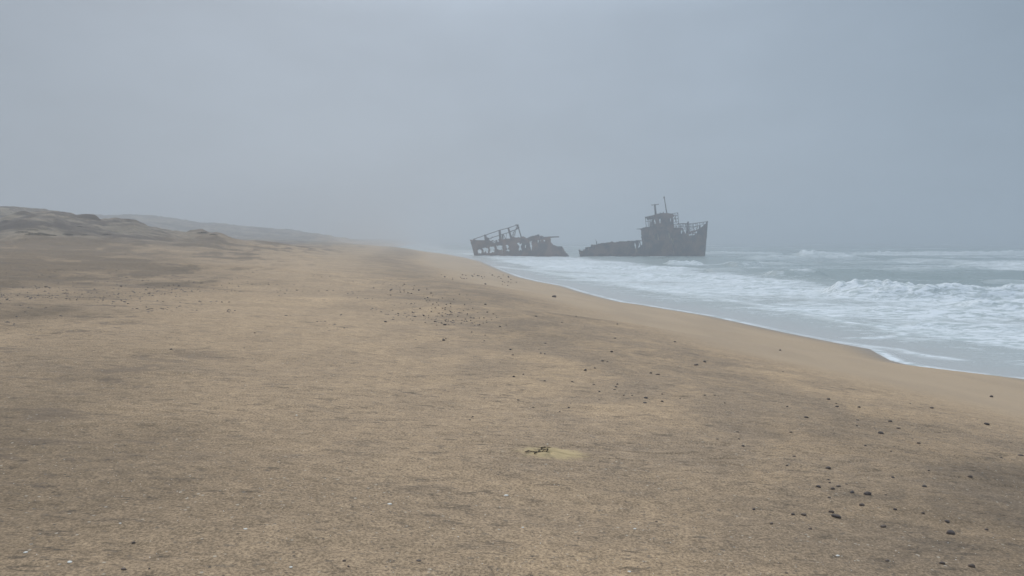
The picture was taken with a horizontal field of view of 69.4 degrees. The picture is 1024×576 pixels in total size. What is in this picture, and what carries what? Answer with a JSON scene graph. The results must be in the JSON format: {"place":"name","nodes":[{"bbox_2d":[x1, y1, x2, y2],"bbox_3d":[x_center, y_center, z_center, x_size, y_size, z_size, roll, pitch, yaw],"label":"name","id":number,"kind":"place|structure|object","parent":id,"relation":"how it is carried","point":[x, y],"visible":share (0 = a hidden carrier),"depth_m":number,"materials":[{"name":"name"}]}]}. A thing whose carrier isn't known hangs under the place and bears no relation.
{"place":"outdoors","nodes":[
{"label":"outdoors","id":0,"kind":"place"},
{"bbox_2d":[0,206,358,246],"bbox_3d":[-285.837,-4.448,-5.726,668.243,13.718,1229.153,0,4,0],"label":"dunes","id":1,"kind":"structure","parent":0,"point":[158,230],"depth_m":68.24,"materials":[{"name":"beige sand"}]},
{"bbox_2d":[24,232,48,234],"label":"dune shrub","id":2,"kind":"object","parent":1,"relation":"on","point":[32,233],"visible":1,"depth_m":55.50,"materials":[{"name":"plant"}]},
{"bbox_2d":[0,233,1023,575],"bbox_3d":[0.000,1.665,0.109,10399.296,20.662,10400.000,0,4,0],"label":"beach","id":3,"kind":"structure","parent":0,"point":[86,375],"depth_m":6.79,"materials":[{"name":"beige sand"}]},
{"bbox_2d":[14,332,1022,573],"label":"shell grit","id":4,"kind":"object","parent":3,"relation":"on","point":[533,496],"visible":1,"depth_m":4.87,"materials":[{"name":"beige sand"}]},
{"bbox_2d":[525,446,550,453],"bbox_3d":[0.251,1.350,6.130,0.154,0.065,0.303,3,5,34],"label":"seaweed","id":5,"kind":"object","parent":3,"relation":"on","point":[539,450],"visible":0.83,"depth_m":6.10,"materials":[{"name":"green plant"}]},
{"bbox_2d":[946,530,954,534],"bbox_3d":[2.874,1.603,4.843,0.056,0.036,0.036,0,4,5],"label":"stone","id":6,"kind":"object","parent":3,"relation":"on","point":[951,532],"visible":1,"depth_m":4.83,"materials":[{"name":"grey stone"}]},
{"bbox_2d":[0,256,1023,575],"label":"gravel","id":7,"kind":"structure","parent":0,"point":[404,406],"depth_m":8.77,"materials":[{"name":"stone"}]},
{"bbox_2d":[0,0,1023,239],"label":"sky","id":8,"kind":"structure","parent":0,"point":[351,119],"materials":[{"name":"grey"}]},
{"bbox_2d":[399,240,1023,378],"bbox_3d":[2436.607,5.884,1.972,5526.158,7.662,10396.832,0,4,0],"label":"sea","id":9,"kind":"structure","parent":0,"point":[955,305],"depth_m":58.53,"materials":[{"name":"liquid"}]},
{"bbox_2d":[470,224,568,256],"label":"shipwreck","id":10,"kind":"object","parent":9,"relation":"in","point":[546,248],"visible":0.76,"depth_m":177.72,"materials":[{"name":"metal"}]},
{"bbox_2d":[578,196,707,256],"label":"shipwreck","id":11,"kind":"object","parent":9,"relation":"in","point":[663,236],"visible":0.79,"depth_m":174.99,"materials":[{"name":"metal"}]}
]}

